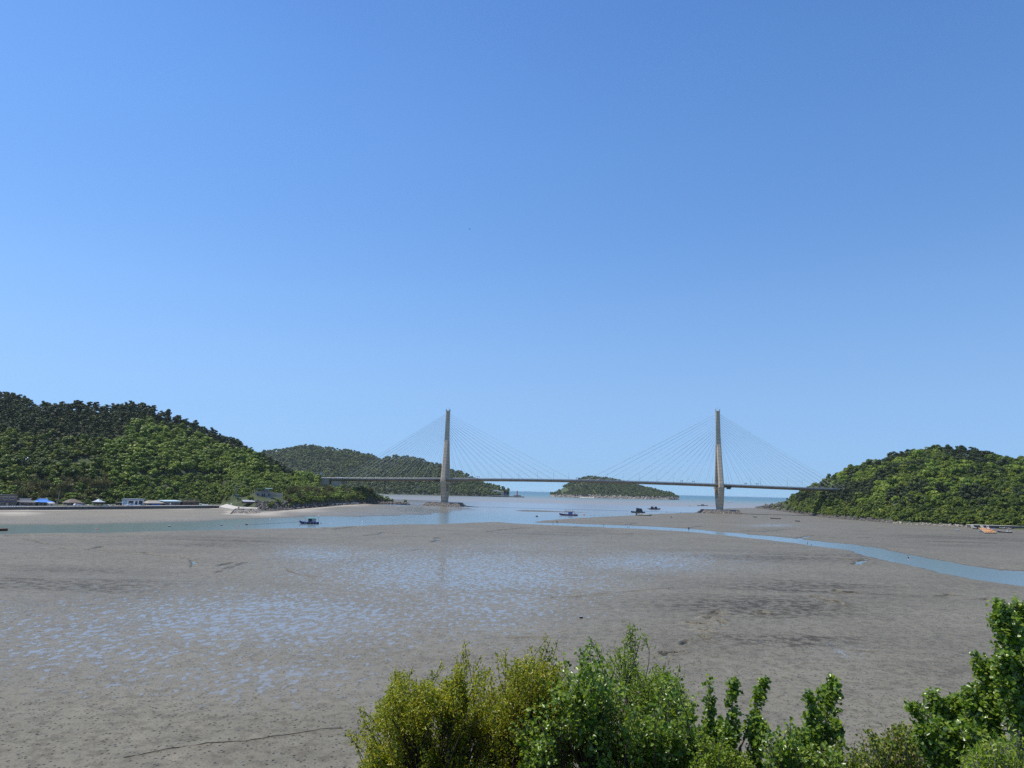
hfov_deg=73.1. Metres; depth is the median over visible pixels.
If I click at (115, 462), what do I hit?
broadleaf tree
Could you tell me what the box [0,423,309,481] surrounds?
mixed wood
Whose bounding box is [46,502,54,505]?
shed
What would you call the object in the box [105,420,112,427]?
pine tree
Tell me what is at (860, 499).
broadleaf tree
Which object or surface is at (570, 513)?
fishing boat
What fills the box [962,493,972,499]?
pine tree
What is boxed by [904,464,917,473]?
broadleaf tree
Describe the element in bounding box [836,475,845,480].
broadleaf tree
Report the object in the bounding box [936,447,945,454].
pine tree
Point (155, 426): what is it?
broadleaf tree
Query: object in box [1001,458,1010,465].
pine tree
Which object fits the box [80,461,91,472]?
broadleaf tree
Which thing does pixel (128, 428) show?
broadleaf tree
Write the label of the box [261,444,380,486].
ridge
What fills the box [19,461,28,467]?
pine tree
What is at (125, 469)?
broadleaf tree
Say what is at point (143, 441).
broadleaf tree
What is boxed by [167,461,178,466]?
broadleaf tree
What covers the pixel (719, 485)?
cable stayed bridge
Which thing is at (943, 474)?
broadleaf tree
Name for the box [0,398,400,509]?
hill
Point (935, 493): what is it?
broadleaf tree
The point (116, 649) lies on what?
mud flat
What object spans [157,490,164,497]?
tree
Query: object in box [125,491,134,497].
tree
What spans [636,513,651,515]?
fishing boat
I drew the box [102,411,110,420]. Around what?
pine tree
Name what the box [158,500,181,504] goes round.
house
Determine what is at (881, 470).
pine tree
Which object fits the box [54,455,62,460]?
pine tree
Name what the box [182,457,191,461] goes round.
broadleaf tree
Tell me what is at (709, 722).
poplar sapling
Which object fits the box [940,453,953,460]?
broadleaf tree
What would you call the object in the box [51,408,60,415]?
pine tree
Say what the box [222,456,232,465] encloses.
broadleaf tree
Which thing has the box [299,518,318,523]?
fishing boat
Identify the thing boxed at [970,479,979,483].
broadleaf tree
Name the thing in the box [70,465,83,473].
broadleaf tree
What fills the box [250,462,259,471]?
broadleaf tree
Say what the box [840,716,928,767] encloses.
leafy bush
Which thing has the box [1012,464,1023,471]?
broadleaf tree
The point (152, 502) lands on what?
house
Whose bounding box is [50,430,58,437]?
pine tree
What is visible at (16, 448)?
pine tree
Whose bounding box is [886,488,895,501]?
pine tree
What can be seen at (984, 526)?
quay wall
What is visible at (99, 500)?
pavilion
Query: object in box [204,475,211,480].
tree
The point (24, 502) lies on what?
house
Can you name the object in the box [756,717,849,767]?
leafy bush
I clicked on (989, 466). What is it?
broadleaf tree
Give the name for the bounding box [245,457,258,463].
broadleaf tree
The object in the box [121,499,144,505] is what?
house
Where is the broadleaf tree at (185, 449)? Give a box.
[179,447,187,451]
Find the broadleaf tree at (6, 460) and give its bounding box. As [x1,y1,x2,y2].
[0,459,10,466]
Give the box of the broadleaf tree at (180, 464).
[175,461,184,473]
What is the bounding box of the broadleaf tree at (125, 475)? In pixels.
[119,473,128,480]
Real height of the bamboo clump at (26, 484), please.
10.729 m
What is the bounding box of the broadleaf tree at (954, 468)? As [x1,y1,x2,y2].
[950,466,963,473]
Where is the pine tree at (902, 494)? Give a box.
[896,492,906,503]
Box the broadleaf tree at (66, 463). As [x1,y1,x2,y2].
[60,459,71,467]
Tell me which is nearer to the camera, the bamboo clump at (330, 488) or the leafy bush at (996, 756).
the leafy bush at (996, 756)
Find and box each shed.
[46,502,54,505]
[242,500,254,503]
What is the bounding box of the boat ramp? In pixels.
[219,504,245,509]
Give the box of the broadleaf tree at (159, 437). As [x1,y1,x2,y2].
[152,433,162,441]
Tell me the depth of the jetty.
520.48 m
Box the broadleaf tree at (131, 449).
[127,444,140,456]
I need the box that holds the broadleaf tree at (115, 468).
[106,466,120,474]
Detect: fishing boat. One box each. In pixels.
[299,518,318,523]
[559,509,577,515]
[630,508,644,512]
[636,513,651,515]
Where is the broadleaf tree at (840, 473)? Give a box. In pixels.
[836,471,847,475]
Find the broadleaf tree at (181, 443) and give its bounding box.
[178,439,186,445]
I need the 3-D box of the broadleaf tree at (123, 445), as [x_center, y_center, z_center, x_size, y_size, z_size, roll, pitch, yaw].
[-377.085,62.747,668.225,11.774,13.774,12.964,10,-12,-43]
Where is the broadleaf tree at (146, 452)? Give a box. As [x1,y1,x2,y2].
[136,450,151,459]
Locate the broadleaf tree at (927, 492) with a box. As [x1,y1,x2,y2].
[924,486,939,494]
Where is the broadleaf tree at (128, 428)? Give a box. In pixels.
[124,425,135,433]
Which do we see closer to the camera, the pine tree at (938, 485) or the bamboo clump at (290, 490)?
the bamboo clump at (290, 490)
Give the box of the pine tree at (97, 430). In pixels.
[92,427,101,433]
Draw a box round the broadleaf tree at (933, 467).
[926,466,939,470]
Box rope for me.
[124,728,330,757]
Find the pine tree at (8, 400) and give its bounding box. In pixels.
[3,398,11,404]
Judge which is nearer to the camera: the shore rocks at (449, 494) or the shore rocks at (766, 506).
the shore rocks at (766, 506)
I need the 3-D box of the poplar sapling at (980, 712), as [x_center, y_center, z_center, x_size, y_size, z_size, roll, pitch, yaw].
[5.390,6.256,7.616,0.545,6.325,1.057,-5,-11,37]
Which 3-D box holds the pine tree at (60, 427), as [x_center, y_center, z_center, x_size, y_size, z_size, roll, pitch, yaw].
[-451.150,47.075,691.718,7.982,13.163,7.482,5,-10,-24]
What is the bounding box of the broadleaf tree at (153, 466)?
[144,464,158,470]
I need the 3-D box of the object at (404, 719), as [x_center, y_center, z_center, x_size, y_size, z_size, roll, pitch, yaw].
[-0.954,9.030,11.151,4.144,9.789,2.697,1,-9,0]
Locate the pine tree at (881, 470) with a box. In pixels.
[875,468,885,476]
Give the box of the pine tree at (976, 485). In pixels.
[970,483,980,496]
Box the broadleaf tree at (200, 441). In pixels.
[198,439,207,445]
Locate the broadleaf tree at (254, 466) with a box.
[245,461,258,472]
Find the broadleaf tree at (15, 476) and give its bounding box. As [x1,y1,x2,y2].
[5,472,19,479]
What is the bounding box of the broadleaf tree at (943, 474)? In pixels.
[939,470,955,479]
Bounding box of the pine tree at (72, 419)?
[70,416,78,424]
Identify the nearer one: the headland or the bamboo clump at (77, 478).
the bamboo clump at (77, 478)
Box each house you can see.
[0,494,18,505]
[16,498,34,505]
[35,498,51,505]
[63,499,82,505]
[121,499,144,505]
[144,500,162,504]
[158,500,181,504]
[179,499,199,504]
[255,488,282,498]
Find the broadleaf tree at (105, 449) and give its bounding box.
[101,443,118,451]
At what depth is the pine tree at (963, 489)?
652.26 m
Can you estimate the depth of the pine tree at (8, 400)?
755.03 m
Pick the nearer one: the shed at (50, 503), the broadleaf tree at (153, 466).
the shed at (50, 503)
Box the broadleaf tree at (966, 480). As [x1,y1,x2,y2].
[962,479,971,483]
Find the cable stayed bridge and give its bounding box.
[321,409,844,509]
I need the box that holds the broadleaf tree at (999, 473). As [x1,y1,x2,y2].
[993,470,1007,478]
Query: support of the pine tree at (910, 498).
on the hill at (902, 520)
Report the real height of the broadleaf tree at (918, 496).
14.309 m
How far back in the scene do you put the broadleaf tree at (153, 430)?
731.53 m
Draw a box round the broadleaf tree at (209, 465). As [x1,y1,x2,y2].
[205,462,213,471]
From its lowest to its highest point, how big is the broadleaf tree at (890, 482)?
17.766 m
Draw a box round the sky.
[0,0,1023,497]
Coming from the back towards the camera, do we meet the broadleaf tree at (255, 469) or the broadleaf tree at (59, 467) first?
the broadleaf tree at (255, 469)
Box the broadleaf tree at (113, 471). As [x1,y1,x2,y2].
[107,469,118,476]
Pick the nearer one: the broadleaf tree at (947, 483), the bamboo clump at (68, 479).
the bamboo clump at (68, 479)
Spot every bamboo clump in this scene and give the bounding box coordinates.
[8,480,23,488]
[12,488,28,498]
[24,482,35,488]
[24,485,34,496]
[29,480,37,488]
[38,492,48,497]
[39,480,49,489]
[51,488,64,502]
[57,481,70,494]
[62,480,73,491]
[65,477,73,483]
[75,474,82,482]
[78,477,85,483]
[84,488,92,495]
[89,479,100,489]
[90,494,99,500]
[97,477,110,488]
[285,486,296,495]
[295,491,302,500]
[313,486,320,492]
[326,485,333,491]
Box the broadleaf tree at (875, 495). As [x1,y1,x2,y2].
[873,492,881,499]
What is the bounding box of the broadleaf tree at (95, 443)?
[90,440,104,447]
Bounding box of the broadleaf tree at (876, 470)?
[871,468,879,476]
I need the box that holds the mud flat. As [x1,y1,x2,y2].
[0,499,1023,767]
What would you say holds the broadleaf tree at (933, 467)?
on the hill at (902, 520)
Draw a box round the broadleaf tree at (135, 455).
[132,452,142,459]
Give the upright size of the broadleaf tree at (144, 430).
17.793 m
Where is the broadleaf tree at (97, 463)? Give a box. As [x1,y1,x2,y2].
[90,458,101,468]
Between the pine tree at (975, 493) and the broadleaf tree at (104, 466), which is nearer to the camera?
the broadleaf tree at (104, 466)
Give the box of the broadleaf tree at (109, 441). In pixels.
[105,439,112,447]
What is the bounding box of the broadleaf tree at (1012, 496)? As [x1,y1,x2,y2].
[1008,493,1023,510]
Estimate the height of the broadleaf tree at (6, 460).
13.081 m
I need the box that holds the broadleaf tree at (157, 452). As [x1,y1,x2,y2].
[153,449,162,455]
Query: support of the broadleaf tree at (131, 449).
on the hill at (86, 457)
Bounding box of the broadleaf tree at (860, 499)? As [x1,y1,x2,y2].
[856,498,865,504]
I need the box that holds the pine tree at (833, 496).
[830,493,838,504]
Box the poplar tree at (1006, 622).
[985,593,1023,764]
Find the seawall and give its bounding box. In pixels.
[0,505,221,509]
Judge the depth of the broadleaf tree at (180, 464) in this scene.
683.90 m
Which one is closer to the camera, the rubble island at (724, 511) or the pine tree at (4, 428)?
the pine tree at (4, 428)
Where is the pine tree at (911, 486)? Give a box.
[905,481,915,491]
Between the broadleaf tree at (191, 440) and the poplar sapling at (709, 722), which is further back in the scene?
the broadleaf tree at (191, 440)
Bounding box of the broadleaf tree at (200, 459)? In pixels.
[192,454,203,462]
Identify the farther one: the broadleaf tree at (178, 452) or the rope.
the broadleaf tree at (178, 452)
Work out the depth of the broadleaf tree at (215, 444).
800.37 m
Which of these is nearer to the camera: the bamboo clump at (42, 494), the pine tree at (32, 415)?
the bamboo clump at (42, 494)
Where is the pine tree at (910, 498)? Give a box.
[906,494,916,503]
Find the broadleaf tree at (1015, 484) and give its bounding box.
[1007,479,1019,487]
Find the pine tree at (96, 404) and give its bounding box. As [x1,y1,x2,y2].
[93,402,99,408]
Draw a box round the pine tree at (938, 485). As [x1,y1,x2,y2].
[931,482,946,492]
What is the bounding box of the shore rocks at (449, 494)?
[393,493,508,496]
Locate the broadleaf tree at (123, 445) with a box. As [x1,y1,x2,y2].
[117,442,127,450]
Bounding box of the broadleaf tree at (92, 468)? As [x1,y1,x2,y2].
[85,466,96,472]
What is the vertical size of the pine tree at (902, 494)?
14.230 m
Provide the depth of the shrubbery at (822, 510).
676.04 m
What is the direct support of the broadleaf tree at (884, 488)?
on the hill at (902, 520)
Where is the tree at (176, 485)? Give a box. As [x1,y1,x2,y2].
[172,482,180,488]
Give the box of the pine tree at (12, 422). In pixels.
[7,420,15,427]
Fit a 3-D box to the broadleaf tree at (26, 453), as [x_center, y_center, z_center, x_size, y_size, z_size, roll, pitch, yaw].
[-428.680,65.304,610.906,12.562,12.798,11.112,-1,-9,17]
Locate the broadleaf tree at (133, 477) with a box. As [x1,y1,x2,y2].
[128,475,139,480]
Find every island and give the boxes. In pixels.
[421,502,465,506]
[550,478,678,499]
[698,509,742,513]
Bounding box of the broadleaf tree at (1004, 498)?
[995,497,1007,506]
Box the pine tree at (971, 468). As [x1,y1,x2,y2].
[966,466,975,474]
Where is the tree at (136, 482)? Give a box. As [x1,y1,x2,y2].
[131,480,138,485]
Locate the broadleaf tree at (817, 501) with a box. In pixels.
[814,498,821,505]
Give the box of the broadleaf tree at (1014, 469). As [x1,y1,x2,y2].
[1006,468,1017,472]
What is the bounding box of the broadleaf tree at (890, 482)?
[883,478,896,485]
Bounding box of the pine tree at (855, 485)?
[851,482,859,490]
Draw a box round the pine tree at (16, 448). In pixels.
[13,443,20,453]
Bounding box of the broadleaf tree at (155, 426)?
[148,425,158,430]
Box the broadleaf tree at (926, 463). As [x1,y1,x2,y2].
[923,458,935,465]
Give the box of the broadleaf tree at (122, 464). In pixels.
[119,461,131,469]
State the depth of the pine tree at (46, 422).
702.26 m
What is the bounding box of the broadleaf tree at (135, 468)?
[130,463,139,471]
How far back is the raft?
503.98 m
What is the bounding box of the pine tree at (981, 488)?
[975,486,986,497]
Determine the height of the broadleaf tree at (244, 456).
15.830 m
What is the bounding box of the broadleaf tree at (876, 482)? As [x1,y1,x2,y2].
[873,480,885,490]
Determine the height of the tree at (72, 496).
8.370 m
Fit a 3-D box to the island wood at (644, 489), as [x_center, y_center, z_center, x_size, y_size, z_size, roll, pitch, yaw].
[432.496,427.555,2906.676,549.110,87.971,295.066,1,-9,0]
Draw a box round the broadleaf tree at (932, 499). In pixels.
[930,497,938,504]
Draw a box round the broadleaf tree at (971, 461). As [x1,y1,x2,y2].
[963,460,975,464]
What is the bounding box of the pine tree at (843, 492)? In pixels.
[838,489,846,499]
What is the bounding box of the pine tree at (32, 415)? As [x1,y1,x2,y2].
[27,414,34,420]
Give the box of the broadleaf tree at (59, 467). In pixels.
[53,463,65,470]
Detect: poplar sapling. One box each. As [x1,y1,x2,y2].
[679,673,725,761]
[713,674,771,767]
[794,672,846,766]
[901,686,980,767]
[953,649,1007,765]
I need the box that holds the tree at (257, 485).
[255,482,262,487]
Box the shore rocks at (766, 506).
[755,503,788,511]
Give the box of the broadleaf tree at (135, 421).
[129,418,139,426]
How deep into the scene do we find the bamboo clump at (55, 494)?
547.75 m
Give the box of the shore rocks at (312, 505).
[283,498,398,509]
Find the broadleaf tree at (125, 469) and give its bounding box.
[121,465,132,474]
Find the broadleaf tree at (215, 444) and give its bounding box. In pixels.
[209,442,218,448]
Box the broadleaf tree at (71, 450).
[67,446,79,454]
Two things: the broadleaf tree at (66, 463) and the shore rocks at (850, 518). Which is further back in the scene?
the shore rocks at (850, 518)
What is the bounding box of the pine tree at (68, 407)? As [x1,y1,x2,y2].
[64,403,71,411]
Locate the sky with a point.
(582, 233)
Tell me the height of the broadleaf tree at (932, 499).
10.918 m
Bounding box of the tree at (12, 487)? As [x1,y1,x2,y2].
[8,485,17,492]
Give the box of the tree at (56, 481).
[53,478,61,485]
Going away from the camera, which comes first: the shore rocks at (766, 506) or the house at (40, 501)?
the house at (40, 501)
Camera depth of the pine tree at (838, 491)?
805.89 m
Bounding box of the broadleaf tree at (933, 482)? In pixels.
[927,477,941,485]
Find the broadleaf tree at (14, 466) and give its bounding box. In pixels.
[4,464,19,472]
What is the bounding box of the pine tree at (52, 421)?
[47,417,55,426]
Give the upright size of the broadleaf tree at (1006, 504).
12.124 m
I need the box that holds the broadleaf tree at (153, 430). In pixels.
[148,428,158,433]
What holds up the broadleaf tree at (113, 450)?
on the hill at (86, 457)
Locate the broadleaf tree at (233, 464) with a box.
[230,462,240,468]
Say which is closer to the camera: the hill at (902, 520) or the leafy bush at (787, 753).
the leafy bush at (787, 753)
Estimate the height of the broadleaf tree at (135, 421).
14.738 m
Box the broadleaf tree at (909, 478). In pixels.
[902,476,915,481]
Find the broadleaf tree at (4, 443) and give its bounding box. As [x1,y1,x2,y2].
[0,441,9,446]
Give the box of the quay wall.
[966,524,1023,528]
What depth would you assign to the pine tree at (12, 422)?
678.50 m
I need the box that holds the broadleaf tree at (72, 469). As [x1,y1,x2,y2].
[69,467,79,476]
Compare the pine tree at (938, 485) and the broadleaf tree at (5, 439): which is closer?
the broadleaf tree at (5, 439)
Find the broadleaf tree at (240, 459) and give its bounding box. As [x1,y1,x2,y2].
[233,454,245,461]
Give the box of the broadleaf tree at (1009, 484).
[1003,479,1021,488]
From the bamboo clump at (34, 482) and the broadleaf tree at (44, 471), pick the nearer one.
the bamboo clump at (34, 482)
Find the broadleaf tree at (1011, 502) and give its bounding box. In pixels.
[1007,498,1020,508]
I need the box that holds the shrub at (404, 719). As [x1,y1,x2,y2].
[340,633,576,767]
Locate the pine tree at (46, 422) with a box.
[41,420,49,429]
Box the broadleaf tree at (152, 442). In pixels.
[146,440,155,445]
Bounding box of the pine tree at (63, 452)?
[59,450,67,457]
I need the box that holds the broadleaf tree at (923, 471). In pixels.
[917,469,932,476]
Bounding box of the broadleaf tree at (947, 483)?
[942,482,952,486]
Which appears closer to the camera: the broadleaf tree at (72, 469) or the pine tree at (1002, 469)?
the broadleaf tree at (72, 469)
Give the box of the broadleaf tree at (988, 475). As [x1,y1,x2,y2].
[982,472,994,479]
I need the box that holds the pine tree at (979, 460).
[975,458,985,462]
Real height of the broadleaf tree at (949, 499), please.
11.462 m
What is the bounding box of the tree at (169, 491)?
[165,488,173,493]
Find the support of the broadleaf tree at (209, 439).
on the hill at (86, 457)
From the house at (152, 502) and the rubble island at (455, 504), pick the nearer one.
the house at (152, 502)
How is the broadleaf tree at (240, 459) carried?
on the hill at (86, 457)
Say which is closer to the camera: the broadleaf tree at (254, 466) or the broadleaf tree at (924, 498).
the broadleaf tree at (924, 498)
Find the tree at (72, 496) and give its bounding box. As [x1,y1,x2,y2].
[68,492,77,498]
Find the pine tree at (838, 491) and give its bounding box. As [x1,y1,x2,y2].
[836,488,842,495]
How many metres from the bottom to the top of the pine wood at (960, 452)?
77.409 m
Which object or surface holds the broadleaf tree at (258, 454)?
on the hill at (86, 457)
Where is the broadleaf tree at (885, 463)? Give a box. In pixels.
[881,462,890,471]
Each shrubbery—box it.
[773,503,1023,525]
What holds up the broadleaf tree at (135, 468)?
on the hill at (86, 457)
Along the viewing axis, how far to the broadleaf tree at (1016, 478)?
672.08 m
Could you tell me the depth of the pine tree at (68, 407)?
760.49 m
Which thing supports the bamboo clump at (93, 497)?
on the hill at (86, 457)
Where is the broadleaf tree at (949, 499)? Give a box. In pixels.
[946,496,958,503]
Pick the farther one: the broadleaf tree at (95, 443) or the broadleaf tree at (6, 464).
the broadleaf tree at (95, 443)
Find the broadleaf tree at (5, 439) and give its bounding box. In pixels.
[0,436,11,444]
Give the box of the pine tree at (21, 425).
[16,421,25,431]
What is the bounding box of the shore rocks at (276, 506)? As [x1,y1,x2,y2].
[255,499,288,510]
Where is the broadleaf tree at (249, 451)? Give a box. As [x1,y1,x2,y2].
[241,447,252,456]
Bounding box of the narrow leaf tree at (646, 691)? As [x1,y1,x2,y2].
[570,619,696,767]
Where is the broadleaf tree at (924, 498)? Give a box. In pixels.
[918,494,930,502]
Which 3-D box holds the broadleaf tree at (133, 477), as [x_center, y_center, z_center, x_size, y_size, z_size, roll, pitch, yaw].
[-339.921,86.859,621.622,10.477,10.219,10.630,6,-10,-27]
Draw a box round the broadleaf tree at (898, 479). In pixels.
[892,476,902,484]
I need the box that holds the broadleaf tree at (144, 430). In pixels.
[139,426,149,435]
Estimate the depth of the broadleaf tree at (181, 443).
749.43 m
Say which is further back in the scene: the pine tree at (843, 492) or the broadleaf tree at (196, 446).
the pine tree at (843, 492)
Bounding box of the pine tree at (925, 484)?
[920,482,929,492]
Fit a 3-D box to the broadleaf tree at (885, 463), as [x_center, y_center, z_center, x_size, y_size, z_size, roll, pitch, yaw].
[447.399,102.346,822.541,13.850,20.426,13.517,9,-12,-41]
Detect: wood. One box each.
[0,391,293,475]
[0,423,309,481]
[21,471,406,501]
[102,416,314,482]
[550,475,678,497]
[764,444,1023,522]
[786,445,1023,506]
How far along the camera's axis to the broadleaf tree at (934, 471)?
726.73 m
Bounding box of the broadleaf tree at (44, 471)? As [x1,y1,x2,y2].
[33,465,49,477]
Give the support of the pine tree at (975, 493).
on the hill at (902, 520)
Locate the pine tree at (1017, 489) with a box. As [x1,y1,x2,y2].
[1013,486,1023,496]
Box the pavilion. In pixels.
[92,498,103,505]
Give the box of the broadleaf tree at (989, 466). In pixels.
[983,464,996,472]
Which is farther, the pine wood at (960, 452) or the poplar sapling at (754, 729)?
the pine wood at (960, 452)
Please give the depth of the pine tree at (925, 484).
677.75 m
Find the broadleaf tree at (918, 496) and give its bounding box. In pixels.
[915,492,925,500]
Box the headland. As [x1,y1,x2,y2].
[351,454,509,496]
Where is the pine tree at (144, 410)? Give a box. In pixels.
[139,408,147,416]
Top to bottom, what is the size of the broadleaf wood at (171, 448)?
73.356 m
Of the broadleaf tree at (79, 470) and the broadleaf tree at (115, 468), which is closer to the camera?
the broadleaf tree at (79, 470)
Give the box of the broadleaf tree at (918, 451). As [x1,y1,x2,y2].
[911,449,924,456]
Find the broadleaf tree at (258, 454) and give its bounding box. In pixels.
[252,451,262,457]
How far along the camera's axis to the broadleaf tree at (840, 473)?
910.59 m
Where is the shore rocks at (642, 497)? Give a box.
[553,494,676,499]
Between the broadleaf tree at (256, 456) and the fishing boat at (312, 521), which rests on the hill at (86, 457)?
the broadleaf tree at (256, 456)
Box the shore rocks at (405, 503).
[380,499,409,504]
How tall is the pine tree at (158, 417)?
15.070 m
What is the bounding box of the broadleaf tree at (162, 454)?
[157,451,167,456]
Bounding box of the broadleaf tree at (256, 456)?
[250,455,260,460]
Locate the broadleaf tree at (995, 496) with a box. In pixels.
[989,494,999,500]
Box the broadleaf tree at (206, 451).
[204,449,211,454]
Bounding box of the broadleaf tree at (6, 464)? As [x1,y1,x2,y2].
[0,462,8,468]
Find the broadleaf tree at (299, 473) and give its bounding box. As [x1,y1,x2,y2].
[292,472,302,476]
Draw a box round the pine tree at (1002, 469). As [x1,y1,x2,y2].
[997,467,1006,473]
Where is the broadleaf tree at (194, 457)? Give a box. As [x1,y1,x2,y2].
[190,455,198,461]
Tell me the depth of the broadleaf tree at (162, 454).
684.23 m
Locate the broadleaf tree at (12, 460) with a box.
[0,454,15,462]
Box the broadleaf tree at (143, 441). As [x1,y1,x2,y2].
[134,437,146,444]
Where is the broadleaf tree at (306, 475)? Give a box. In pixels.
[302,472,309,479]
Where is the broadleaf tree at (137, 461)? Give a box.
[134,457,146,465]
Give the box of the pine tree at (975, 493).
[972,490,982,498]
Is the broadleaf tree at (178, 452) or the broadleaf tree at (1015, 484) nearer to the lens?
the broadleaf tree at (1015, 484)
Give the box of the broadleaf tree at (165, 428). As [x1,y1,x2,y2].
[158,426,169,431]
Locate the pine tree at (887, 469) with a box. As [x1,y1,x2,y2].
[883,466,892,474]
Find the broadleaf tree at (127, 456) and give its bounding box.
[120,453,132,460]
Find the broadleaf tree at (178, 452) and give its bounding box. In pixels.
[175,450,183,455]
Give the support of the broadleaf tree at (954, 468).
on the hill at (902, 520)
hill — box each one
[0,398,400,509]
[763,454,1023,528]
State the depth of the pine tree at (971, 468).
727.20 m
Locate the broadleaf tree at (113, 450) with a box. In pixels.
[107,448,116,454]
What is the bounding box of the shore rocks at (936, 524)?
[886,520,973,526]
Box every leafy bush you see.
[684,726,762,767]
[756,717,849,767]
[840,716,928,767]
[951,726,1023,767]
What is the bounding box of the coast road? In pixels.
[135,505,180,505]
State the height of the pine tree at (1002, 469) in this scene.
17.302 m
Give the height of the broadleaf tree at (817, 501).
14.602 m
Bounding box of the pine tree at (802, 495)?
[798,492,806,499]
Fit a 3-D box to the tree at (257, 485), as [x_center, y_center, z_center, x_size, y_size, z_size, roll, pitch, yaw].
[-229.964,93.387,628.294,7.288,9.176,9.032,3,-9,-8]
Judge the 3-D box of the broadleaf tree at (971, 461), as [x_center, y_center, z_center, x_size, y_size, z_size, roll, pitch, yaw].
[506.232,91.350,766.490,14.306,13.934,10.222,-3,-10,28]
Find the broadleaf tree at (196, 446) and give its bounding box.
[190,443,198,448]
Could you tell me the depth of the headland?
2380.89 m
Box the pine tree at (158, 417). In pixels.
[154,414,163,421]
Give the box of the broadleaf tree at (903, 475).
[899,473,909,476]
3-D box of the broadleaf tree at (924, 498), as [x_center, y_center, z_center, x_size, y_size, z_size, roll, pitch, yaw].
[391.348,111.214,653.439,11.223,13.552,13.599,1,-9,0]
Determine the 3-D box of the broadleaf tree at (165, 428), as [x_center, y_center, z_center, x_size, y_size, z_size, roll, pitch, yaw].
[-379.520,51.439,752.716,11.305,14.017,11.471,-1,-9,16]
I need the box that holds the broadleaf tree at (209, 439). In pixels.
[203,436,213,444]
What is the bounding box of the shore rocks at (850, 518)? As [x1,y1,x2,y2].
[786,509,891,522]
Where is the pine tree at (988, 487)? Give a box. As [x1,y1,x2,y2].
[984,484,993,492]
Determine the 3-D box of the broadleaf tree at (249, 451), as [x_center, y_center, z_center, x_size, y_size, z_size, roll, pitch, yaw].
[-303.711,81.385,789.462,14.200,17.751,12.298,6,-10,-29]
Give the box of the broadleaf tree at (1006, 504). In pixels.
[998,501,1009,508]
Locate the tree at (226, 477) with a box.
[223,474,230,481]
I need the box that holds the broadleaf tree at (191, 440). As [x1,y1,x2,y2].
[186,438,197,445]
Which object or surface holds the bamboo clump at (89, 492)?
on the hill at (86, 457)
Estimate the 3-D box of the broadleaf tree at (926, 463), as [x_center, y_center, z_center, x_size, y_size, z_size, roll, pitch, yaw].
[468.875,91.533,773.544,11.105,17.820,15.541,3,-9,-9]
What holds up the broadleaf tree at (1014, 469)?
on the hill at (902, 520)
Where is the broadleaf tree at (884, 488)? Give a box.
[880,484,891,491]
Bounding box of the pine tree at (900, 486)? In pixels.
[898,483,904,491]
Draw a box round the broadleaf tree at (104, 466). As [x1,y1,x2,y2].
[99,463,110,469]
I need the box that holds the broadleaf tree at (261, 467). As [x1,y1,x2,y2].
[258,463,265,473]
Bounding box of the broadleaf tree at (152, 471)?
[147,468,157,475]
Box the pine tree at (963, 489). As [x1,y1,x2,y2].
[958,484,970,496]
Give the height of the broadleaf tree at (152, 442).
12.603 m
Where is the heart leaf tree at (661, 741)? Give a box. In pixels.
[508,636,700,767]
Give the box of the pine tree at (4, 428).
[0,423,9,430]
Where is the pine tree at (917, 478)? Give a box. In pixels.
[913,476,920,483]
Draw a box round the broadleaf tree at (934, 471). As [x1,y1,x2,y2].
[928,469,938,476]
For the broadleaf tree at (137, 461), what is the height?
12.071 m
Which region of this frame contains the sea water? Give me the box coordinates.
[0,491,1023,657]
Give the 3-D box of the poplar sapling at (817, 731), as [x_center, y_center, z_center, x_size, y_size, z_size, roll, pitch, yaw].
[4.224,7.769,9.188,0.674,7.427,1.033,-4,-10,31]
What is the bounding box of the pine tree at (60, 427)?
[57,425,64,432]
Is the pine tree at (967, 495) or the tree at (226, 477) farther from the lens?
the tree at (226, 477)
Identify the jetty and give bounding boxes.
[225,507,262,513]
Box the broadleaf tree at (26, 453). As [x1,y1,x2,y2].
[22,451,33,457]
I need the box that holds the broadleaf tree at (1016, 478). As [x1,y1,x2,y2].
[1009,476,1022,482]
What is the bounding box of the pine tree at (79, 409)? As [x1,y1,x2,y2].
[73,404,82,412]
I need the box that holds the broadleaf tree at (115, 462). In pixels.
[109,459,121,469]
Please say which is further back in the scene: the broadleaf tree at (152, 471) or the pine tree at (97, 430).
the pine tree at (97, 430)
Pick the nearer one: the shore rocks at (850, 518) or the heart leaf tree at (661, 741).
the heart leaf tree at (661, 741)
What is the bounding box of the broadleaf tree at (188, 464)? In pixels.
[183,461,192,471]
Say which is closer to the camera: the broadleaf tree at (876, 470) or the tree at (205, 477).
the tree at (205, 477)
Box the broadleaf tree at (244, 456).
[235,454,247,462]
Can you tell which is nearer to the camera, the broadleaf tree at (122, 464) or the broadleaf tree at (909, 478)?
the broadleaf tree at (122, 464)
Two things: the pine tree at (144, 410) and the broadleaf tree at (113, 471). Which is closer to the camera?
the broadleaf tree at (113, 471)
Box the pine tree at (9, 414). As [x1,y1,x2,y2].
[3,410,14,418]
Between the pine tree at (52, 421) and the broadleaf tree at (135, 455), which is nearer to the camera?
the broadleaf tree at (135, 455)
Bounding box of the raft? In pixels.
[979,528,995,533]
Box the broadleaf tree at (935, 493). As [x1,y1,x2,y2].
[930,491,942,499]
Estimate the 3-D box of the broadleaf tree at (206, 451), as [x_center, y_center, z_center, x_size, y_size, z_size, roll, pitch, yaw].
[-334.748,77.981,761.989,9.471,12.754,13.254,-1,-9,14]
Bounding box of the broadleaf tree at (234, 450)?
[228,447,239,454]

